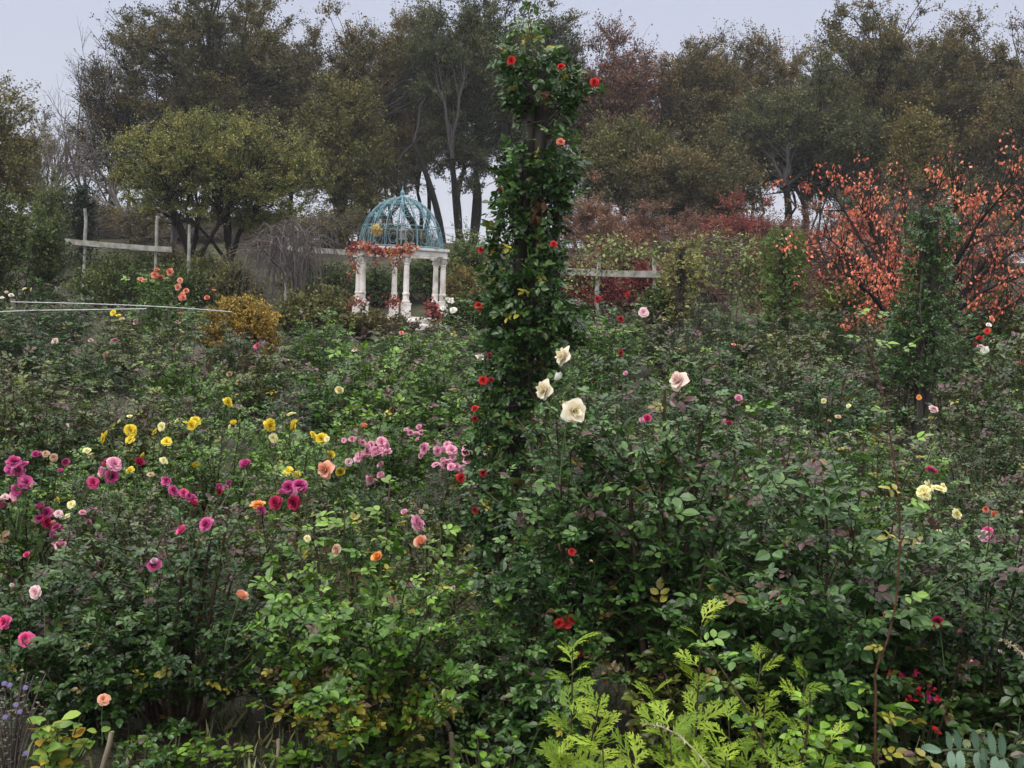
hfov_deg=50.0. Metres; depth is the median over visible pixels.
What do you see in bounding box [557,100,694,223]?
oak tree
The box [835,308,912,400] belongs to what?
rose bush
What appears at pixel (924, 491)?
rose bush
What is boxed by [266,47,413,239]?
oak tree
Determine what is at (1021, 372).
rose bush
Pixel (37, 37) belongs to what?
sky
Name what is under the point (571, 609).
rose bush
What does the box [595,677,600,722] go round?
plant tag
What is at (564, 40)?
oak tree
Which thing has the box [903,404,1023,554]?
rose bush
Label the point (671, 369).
rose bush
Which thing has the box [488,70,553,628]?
rose pillar
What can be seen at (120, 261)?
shrub
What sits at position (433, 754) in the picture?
leafy plant
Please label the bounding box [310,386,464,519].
rose bush
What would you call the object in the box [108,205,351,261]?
shrub
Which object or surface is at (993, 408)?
rose bush
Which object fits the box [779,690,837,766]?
rose cane
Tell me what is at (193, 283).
shrub
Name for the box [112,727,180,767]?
leafy plant
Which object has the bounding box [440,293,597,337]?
rose bush
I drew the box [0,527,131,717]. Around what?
rose bush
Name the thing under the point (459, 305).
shrub
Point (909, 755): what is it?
leafy plant
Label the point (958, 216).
thicket
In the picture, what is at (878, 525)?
rose bush
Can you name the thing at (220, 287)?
shrub
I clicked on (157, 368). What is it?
rose bush
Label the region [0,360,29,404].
rose bush
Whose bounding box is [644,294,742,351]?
rose bush
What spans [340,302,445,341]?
shrub
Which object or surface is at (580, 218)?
shrub
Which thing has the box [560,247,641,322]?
shrub
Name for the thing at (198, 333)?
rose bush
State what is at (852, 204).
thicket
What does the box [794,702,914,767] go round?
leafy plant
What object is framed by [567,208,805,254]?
thicket
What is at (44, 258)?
shrub
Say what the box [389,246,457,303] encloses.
shrub
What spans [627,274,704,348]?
shrub
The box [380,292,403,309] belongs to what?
leaf garland
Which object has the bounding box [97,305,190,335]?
rose bush
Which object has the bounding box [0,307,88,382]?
rose bush
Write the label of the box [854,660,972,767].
salvia plant
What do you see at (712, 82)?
oak tree
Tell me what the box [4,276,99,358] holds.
rose bush
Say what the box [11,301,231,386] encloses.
pipe rail
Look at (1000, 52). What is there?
oak tree
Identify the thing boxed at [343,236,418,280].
leaf garland
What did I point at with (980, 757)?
serrated plant
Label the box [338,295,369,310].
leaf garland
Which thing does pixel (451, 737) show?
garden stake
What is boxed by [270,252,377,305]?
shrub
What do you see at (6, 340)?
rose bush
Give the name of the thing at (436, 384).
rose bush
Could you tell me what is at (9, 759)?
aster plant
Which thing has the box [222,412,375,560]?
rose bush
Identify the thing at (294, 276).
weeping shrub
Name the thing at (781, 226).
shrub
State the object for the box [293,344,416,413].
rose bush
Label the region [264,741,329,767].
leafy plant
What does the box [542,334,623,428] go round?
rose bush
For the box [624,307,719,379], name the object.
rose bush
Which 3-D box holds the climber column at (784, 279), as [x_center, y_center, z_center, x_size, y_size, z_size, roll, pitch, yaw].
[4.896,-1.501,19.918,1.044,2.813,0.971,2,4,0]
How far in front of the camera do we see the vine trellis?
21.12 m
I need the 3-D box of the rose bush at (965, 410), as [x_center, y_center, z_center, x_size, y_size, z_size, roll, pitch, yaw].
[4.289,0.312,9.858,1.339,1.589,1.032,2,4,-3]
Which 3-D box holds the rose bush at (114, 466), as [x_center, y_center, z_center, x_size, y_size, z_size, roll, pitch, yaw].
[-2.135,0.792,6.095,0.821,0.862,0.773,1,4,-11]
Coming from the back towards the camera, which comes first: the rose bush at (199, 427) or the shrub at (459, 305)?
the shrub at (459, 305)
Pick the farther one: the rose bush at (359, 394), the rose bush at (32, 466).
the rose bush at (359, 394)
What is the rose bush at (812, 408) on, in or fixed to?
on the ground at (94, 752)
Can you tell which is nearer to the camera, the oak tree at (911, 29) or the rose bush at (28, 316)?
the rose bush at (28, 316)
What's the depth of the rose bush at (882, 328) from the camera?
22.93 m
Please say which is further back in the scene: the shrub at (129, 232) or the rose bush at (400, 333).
the shrub at (129, 232)
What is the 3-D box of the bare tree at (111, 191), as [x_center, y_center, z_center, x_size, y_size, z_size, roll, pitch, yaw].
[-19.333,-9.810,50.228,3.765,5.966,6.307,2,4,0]
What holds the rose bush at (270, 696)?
on the ground at (94, 752)
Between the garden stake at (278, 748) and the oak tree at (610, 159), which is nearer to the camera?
the garden stake at (278, 748)
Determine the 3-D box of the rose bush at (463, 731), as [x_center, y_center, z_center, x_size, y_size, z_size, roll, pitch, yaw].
[-0.174,1.087,4.095,0.654,0.710,0.602,2,4,0]
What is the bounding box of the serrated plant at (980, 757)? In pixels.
[920,729,1023,767]
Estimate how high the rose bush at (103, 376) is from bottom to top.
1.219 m
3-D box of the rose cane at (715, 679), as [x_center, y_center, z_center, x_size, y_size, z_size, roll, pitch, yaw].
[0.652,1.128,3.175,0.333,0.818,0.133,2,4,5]
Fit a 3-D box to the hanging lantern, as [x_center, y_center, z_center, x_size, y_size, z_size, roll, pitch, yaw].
[-3.035,-4.602,30.748,0.259,1.138,0.259,0,5,-22]
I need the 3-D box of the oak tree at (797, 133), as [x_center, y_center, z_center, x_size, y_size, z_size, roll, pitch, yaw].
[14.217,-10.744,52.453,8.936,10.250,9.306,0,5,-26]
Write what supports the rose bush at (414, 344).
on the ground at (94, 752)
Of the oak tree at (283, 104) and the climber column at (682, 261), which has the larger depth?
the oak tree at (283, 104)
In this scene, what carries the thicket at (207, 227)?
on the ground at (94, 752)
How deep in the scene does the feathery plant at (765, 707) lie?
3.48 m
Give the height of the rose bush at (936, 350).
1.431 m
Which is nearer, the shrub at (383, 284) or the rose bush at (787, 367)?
the rose bush at (787, 367)
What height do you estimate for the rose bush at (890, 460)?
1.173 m
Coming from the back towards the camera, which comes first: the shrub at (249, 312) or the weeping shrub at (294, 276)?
the weeping shrub at (294, 276)
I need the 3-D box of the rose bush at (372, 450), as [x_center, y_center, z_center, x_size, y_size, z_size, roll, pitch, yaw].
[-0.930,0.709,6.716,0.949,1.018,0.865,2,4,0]
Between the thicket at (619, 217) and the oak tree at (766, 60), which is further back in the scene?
the oak tree at (766, 60)
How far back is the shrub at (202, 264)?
32.31 m
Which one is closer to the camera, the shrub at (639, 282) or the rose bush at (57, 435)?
the rose bush at (57, 435)
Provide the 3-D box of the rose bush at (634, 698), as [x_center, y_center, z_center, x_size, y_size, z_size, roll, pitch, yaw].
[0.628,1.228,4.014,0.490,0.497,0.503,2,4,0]
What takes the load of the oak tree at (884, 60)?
on the ground at (94, 752)
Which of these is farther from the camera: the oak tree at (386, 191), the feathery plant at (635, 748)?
the oak tree at (386, 191)
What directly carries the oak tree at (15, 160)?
on the ground at (94, 752)
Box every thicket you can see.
[24,213,282,245]
[28,191,206,239]
[185,199,452,250]
[209,205,364,240]
[232,215,582,246]
[560,202,666,253]
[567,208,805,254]
[717,205,825,255]
[733,168,967,260]
[910,172,1023,269]
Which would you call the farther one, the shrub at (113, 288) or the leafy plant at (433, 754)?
the shrub at (113, 288)
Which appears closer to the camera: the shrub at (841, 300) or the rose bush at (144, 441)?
the rose bush at (144, 441)
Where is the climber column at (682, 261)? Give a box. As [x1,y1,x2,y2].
[655,238,711,344]
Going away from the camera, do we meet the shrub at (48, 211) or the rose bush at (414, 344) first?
the rose bush at (414, 344)
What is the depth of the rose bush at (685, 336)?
15.91 m
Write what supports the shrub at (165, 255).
on the ground at (94, 752)
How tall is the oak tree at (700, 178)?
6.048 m
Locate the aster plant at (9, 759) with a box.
[0,669,51,767]
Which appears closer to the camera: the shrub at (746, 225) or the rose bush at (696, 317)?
the rose bush at (696, 317)
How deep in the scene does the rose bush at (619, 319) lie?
19.25 m
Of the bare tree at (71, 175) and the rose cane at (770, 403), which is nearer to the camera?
the rose cane at (770, 403)
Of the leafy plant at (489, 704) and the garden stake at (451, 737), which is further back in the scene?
the leafy plant at (489, 704)
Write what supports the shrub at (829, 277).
on the ground at (94, 752)
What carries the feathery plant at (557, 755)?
on the ground at (94, 752)
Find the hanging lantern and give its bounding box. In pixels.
[398,213,407,239]
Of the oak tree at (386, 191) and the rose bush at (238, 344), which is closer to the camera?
the rose bush at (238, 344)
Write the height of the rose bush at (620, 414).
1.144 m
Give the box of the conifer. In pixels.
[60,175,104,276]
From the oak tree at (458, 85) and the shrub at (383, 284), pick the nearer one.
the shrub at (383, 284)
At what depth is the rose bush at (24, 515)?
6.09 m
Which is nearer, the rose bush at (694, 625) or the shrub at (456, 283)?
the rose bush at (694, 625)
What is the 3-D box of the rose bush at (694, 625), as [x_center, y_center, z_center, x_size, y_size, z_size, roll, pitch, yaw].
[0.864,0.975,4.116,0.795,1.000,0.703,2,4,0]
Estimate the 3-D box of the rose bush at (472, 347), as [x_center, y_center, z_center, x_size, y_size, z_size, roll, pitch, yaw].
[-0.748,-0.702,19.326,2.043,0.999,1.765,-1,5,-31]
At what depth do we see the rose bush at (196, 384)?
10.54 m
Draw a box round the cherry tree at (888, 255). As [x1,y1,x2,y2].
[765,118,1023,385]
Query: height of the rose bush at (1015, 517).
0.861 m
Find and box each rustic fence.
[65,208,190,316]
[282,238,355,302]
[560,254,661,335]
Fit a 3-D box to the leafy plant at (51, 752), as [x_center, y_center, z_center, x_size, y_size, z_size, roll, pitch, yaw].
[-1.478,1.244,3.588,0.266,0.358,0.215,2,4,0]
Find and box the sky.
[0,0,1023,262]
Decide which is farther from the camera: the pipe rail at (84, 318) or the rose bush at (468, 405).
the pipe rail at (84, 318)
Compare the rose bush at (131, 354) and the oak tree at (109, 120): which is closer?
the rose bush at (131, 354)
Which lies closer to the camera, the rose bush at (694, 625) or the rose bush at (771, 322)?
the rose bush at (694, 625)
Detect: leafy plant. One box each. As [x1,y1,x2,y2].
[27,710,110,767]
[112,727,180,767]
[118,726,232,767]
[207,738,253,767]
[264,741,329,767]
[306,733,404,767]
[364,735,457,767]
[445,725,534,767]
[470,718,547,767]
[477,694,512,752]
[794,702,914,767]
[823,735,941,767]
[942,723,1023,767]
[970,707,1023,767]
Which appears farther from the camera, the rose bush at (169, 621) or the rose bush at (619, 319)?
the rose bush at (619, 319)
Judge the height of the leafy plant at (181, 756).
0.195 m
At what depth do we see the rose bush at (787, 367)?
12.43 m
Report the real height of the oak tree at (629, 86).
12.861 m
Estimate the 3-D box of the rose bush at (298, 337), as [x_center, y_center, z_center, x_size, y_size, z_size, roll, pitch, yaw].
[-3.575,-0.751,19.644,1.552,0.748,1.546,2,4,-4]
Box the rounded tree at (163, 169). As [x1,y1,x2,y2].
[92,94,338,308]
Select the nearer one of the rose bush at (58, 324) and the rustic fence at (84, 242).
the rose bush at (58, 324)
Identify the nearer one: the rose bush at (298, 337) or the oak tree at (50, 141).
the rose bush at (298, 337)
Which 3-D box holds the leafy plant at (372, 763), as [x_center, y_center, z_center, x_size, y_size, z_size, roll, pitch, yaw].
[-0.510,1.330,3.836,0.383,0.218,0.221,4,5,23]
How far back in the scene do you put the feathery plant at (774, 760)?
3.14 m
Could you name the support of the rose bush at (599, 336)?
on the ground at (94, 752)
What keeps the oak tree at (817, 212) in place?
on the ground at (94, 752)
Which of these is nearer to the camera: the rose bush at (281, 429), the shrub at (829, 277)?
the rose bush at (281, 429)
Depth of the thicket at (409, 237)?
44.96 m
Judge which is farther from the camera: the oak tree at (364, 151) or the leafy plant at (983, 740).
the oak tree at (364, 151)
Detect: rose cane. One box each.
[295,427,365,576]
[687,629,794,767]
[738,400,777,550]
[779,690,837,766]
[825,289,933,767]
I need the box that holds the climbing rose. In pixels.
[444,0,609,641]
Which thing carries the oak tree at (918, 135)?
on the ground at (94, 752)
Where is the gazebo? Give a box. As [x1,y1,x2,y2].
[351,186,455,329]
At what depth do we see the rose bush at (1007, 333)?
19.15 m
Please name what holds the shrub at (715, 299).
on the ground at (94, 752)
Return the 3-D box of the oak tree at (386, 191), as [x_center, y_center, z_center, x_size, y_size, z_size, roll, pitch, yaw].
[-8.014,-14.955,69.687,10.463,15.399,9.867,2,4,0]
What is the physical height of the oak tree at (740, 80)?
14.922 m
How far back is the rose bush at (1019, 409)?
11.06 m
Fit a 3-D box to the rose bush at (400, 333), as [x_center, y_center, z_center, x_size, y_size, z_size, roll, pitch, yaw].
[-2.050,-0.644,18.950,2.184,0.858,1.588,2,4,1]
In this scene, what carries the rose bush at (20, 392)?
on the ground at (94, 752)
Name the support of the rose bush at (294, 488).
on the ground at (94, 752)
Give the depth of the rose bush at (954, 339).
23.34 m
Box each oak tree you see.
[0,69,73,217]
[1,95,101,222]
[56,1,179,209]
[89,0,331,233]
[157,29,315,193]
[253,23,331,236]
[262,0,435,240]
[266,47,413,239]
[327,17,439,221]
[359,0,562,243]
[373,0,474,234]
[463,16,593,161]
[494,0,596,237]
[556,9,678,247]
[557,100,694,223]
[609,120,785,230]
[635,17,765,215]
[688,44,808,251]
[697,18,817,215]
[698,34,900,253]
[786,46,851,247]
[798,0,1013,257]
[857,87,975,259]
[872,12,996,258]
[914,0,1023,240]
[951,68,1023,255]
[959,54,1023,257]
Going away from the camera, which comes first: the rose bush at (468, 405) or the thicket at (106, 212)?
the rose bush at (468, 405)
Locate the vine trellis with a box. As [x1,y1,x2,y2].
[693,237,739,350]
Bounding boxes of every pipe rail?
[0,308,146,387]
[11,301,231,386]
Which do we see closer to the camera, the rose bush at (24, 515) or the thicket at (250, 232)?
the rose bush at (24, 515)
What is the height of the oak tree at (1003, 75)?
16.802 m
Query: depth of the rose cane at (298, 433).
4.75 m
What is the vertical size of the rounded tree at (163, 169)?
6.495 m
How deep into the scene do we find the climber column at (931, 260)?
12.34 m
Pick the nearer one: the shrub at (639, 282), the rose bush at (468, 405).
the rose bush at (468, 405)
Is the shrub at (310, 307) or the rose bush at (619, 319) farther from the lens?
the shrub at (310, 307)
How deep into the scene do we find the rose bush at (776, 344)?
15.54 m
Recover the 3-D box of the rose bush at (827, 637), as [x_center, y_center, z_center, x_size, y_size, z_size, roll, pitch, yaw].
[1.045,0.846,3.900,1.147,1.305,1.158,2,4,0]
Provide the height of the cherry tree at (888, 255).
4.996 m
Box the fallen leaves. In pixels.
[0,515,1004,767]
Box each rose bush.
[0,293,23,317]
[0,305,29,344]
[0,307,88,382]
[0,329,24,361]
[0,345,75,509]
[0,356,117,443]
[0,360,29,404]
[0,371,135,504]
[0,412,107,527]
[0,450,104,585]
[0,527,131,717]
[2,587,160,747]
[3,302,98,352]
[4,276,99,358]
[6,303,99,327]
[16,321,128,416]
[35,457,202,589]
[44,485,305,743]
[59,373,204,514]
[62,415,218,547]
[64,316,200,391]
[72,298,192,357]
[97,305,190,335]
[108,459,250,615]
[110,318,215,419]
[119,264,215,376]
[119,382,234,494]
[127,336,257,454]
[135,397,286,539]
[150,306,210,334]
[179,299,285,355]
[181,321,287,395]
[181,336,306,429]
[208,465,356,623]
[210,561,365,732]
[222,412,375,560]
[232,400,348,511]
[236,475,511,767]
[243,359,370,463]
[273,306,319,339]
[273,306,371,390]
[279,321,350,360]
[284,422,435,577]
[292,327,457,464]
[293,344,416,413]
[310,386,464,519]
[334,322,452,366]
[343,495,497,632]
[346,323,468,393]
[360,424,491,583]
[372,325,503,440]
[383,578,552,757]
[402,377,572,505]
[426,315,502,369]
[431,415,598,569]
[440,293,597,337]
[452,353,574,464]
[456,348,535,390]
[461,346,667,712]
[470,626,597,767]
[510,371,836,731]
[539,348,687,461]
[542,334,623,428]
[542,371,717,599]
[547,384,700,512]
[549,301,643,371]
[558,319,651,399]
[576,289,654,352]
[621,649,756,767]
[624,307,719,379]
[633,337,734,446]
[640,514,843,764]
[641,344,793,475]
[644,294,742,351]
[646,440,1007,767]
[650,301,751,403]
[655,391,849,585]
[680,387,867,532]
[688,302,786,374]
[729,318,864,414]
[730,306,816,357]
[730,341,831,449]
[730,344,908,470]
[758,298,875,376]
[774,407,959,588]
[798,395,987,538]
[818,343,945,446]
[822,576,1004,767]
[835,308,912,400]
[836,288,892,352]
[860,311,949,380]
[863,335,1010,443]
[872,465,1023,620]
[876,511,1023,767]
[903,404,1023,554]
[908,331,1023,495]
[912,309,1023,412]
[929,485,1023,630]
[931,382,1023,527]
[937,306,965,364]
[971,314,1023,386]
[980,361,1023,453]
[984,320,1023,401]
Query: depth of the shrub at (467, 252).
36.52 m
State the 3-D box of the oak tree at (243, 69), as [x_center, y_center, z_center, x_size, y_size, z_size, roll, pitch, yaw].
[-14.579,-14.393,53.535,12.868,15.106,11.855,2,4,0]
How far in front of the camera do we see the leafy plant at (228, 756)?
3.90 m
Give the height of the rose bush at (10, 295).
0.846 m
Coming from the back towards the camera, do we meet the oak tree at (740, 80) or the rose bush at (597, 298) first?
the oak tree at (740, 80)
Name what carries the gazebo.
on the ground at (94, 752)
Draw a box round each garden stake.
[100,731,113,767]
[276,739,280,764]
[448,732,454,767]
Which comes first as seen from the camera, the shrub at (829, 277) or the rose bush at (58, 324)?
the rose bush at (58, 324)
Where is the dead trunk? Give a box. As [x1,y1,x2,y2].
[168,195,186,253]
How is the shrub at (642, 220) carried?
on the ground at (94, 752)
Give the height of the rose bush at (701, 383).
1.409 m
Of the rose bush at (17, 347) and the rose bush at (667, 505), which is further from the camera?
the rose bush at (17, 347)
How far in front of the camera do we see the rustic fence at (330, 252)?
30.68 m
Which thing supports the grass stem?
on the ground at (94, 752)
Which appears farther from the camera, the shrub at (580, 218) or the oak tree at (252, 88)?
the oak tree at (252, 88)
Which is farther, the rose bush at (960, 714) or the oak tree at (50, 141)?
the oak tree at (50, 141)
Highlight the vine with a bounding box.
[564,224,772,324]
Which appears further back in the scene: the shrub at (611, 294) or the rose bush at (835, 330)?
the shrub at (611, 294)
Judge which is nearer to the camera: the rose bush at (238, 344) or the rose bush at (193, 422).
the rose bush at (193, 422)
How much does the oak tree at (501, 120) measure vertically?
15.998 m
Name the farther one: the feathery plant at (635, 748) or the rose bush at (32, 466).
the rose bush at (32, 466)
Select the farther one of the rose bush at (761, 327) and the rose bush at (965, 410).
the rose bush at (761, 327)
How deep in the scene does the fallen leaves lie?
4.29 m
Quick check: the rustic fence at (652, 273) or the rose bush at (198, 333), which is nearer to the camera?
the rose bush at (198, 333)
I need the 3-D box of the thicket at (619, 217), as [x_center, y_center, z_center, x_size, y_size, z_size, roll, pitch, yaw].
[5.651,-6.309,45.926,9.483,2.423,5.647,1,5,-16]
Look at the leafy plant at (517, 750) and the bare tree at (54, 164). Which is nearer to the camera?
the leafy plant at (517, 750)
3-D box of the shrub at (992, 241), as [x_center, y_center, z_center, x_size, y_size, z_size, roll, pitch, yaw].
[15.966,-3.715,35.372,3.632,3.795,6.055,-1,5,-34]
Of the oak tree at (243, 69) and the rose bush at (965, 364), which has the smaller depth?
the rose bush at (965, 364)
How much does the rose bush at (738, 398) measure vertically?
1.282 m
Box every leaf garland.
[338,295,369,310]
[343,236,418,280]
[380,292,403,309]
[419,295,444,322]
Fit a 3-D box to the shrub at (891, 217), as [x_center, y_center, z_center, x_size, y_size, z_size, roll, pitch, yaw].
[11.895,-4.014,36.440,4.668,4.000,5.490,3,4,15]
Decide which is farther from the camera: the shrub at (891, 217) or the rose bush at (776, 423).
the shrub at (891, 217)
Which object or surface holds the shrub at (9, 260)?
on the ground at (94, 752)
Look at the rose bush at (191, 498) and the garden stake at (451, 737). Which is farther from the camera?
the rose bush at (191, 498)
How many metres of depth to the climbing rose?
5.38 m
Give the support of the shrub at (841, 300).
on the ground at (94, 752)
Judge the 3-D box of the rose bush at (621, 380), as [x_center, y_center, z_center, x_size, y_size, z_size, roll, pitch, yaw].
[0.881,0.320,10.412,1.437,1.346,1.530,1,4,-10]
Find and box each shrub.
[0,180,65,315]
[9,206,97,322]
[25,164,100,256]
[60,260,159,317]
[63,241,167,289]
[67,202,221,256]
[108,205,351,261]
[123,250,217,317]
[140,238,226,274]
[161,242,241,312]
[189,283,289,375]
[197,242,270,309]
[215,214,349,310]
[266,268,373,340]
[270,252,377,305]
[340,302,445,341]
[348,261,424,307]
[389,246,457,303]
[425,254,489,305]
[435,281,501,334]
[437,209,497,275]
[549,168,631,268]
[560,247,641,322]
[578,215,663,289]
[603,190,700,267]
[610,250,686,336]
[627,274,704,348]
[656,217,741,323]
[693,183,777,275]
[722,195,815,328]
[763,193,858,303]
[791,220,877,328]
[800,271,883,367]
[803,205,919,315]
[945,211,1023,315]
[952,271,1023,385]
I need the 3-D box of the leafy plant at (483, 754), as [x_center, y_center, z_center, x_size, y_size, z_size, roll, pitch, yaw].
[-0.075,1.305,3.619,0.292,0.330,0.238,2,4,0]
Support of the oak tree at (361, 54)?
on the ground at (94, 752)
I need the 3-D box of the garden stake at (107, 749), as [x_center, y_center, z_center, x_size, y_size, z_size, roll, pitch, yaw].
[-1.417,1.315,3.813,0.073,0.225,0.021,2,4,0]
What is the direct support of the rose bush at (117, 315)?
on the ground at (94, 752)
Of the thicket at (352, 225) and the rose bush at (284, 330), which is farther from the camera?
the thicket at (352, 225)
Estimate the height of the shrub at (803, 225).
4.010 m
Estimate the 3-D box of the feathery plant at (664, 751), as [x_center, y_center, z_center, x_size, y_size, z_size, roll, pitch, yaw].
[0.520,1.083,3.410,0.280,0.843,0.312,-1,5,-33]
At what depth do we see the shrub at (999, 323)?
19.74 m
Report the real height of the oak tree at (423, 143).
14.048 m
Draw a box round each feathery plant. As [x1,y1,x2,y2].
[534,632,627,767]
[539,733,635,767]
[588,700,717,767]
[631,598,728,767]
[667,696,758,767]
[720,641,785,767]
[726,719,805,767]
[773,657,849,767]
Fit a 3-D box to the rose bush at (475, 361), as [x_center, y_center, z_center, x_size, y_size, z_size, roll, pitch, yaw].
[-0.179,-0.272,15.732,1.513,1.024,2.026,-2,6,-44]
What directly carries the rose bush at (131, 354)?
on the ground at (94, 752)
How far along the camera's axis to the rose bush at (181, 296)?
16.86 m
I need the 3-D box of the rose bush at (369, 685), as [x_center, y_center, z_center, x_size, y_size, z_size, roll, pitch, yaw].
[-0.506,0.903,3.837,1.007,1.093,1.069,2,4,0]
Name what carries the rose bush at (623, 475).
on the ground at (94, 752)
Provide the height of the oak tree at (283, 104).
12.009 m
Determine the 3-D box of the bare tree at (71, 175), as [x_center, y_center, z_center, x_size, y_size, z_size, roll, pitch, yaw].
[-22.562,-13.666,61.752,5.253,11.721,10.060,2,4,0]
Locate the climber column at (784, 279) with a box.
[757,223,811,356]
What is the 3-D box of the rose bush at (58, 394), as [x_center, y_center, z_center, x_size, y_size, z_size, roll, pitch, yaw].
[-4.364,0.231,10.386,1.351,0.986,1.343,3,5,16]
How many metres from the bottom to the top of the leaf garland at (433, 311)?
0.856 m
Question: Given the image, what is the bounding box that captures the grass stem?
[999,638,1023,657]
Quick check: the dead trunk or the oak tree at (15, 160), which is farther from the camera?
the oak tree at (15, 160)
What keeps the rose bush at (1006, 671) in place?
on the ground at (94, 752)
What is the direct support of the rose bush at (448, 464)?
on the ground at (94, 752)
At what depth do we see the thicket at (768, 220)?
44.34 m
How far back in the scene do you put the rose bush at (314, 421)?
10.37 m
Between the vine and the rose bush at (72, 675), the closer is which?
the rose bush at (72, 675)
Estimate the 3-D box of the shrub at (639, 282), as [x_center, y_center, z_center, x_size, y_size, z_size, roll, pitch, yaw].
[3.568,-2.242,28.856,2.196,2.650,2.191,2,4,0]
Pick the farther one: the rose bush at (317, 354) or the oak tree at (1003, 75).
the oak tree at (1003, 75)
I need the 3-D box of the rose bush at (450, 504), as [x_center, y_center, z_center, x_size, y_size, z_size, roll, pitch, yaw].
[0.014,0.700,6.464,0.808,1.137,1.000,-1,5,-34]
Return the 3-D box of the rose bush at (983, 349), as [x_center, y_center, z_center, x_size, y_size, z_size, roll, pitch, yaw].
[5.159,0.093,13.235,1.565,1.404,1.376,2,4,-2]
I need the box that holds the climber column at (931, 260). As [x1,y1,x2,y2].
[874,201,965,453]
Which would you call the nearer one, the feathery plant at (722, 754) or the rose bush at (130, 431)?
the feathery plant at (722, 754)
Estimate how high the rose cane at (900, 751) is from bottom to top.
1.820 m
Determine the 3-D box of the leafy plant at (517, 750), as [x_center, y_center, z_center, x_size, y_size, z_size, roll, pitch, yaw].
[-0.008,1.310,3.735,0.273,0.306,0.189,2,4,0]
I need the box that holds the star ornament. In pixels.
[370,223,382,236]
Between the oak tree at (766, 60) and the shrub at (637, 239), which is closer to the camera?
the shrub at (637, 239)
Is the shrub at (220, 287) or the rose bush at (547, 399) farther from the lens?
the shrub at (220, 287)
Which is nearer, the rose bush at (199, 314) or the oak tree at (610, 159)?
the rose bush at (199, 314)
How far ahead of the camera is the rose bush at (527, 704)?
3.90 m
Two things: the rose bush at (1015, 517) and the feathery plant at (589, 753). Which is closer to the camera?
the feathery plant at (589, 753)
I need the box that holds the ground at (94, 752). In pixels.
[0,230,1023,767]
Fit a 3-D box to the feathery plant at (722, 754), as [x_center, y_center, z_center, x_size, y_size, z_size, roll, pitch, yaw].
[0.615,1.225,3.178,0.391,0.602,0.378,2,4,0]
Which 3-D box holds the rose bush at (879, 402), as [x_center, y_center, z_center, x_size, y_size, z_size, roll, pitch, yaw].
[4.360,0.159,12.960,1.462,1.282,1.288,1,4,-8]
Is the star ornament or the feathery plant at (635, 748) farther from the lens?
the star ornament
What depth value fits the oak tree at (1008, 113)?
50.34 m
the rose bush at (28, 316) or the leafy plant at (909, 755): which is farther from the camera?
the rose bush at (28, 316)
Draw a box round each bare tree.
[28,94,90,223]
[40,18,148,224]
[62,100,134,216]
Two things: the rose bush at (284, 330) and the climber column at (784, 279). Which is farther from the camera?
the rose bush at (284, 330)
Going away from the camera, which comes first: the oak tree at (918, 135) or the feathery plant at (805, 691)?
the feathery plant at (805, 691)
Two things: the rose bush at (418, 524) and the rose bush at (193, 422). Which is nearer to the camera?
the rose bush at (418, 524)
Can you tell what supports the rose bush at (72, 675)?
on the ground at (94, 752)
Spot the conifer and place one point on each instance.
(80, 202)
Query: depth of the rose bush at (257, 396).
12.49 m
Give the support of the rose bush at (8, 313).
on the ground at (94, 752)
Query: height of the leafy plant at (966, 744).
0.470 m

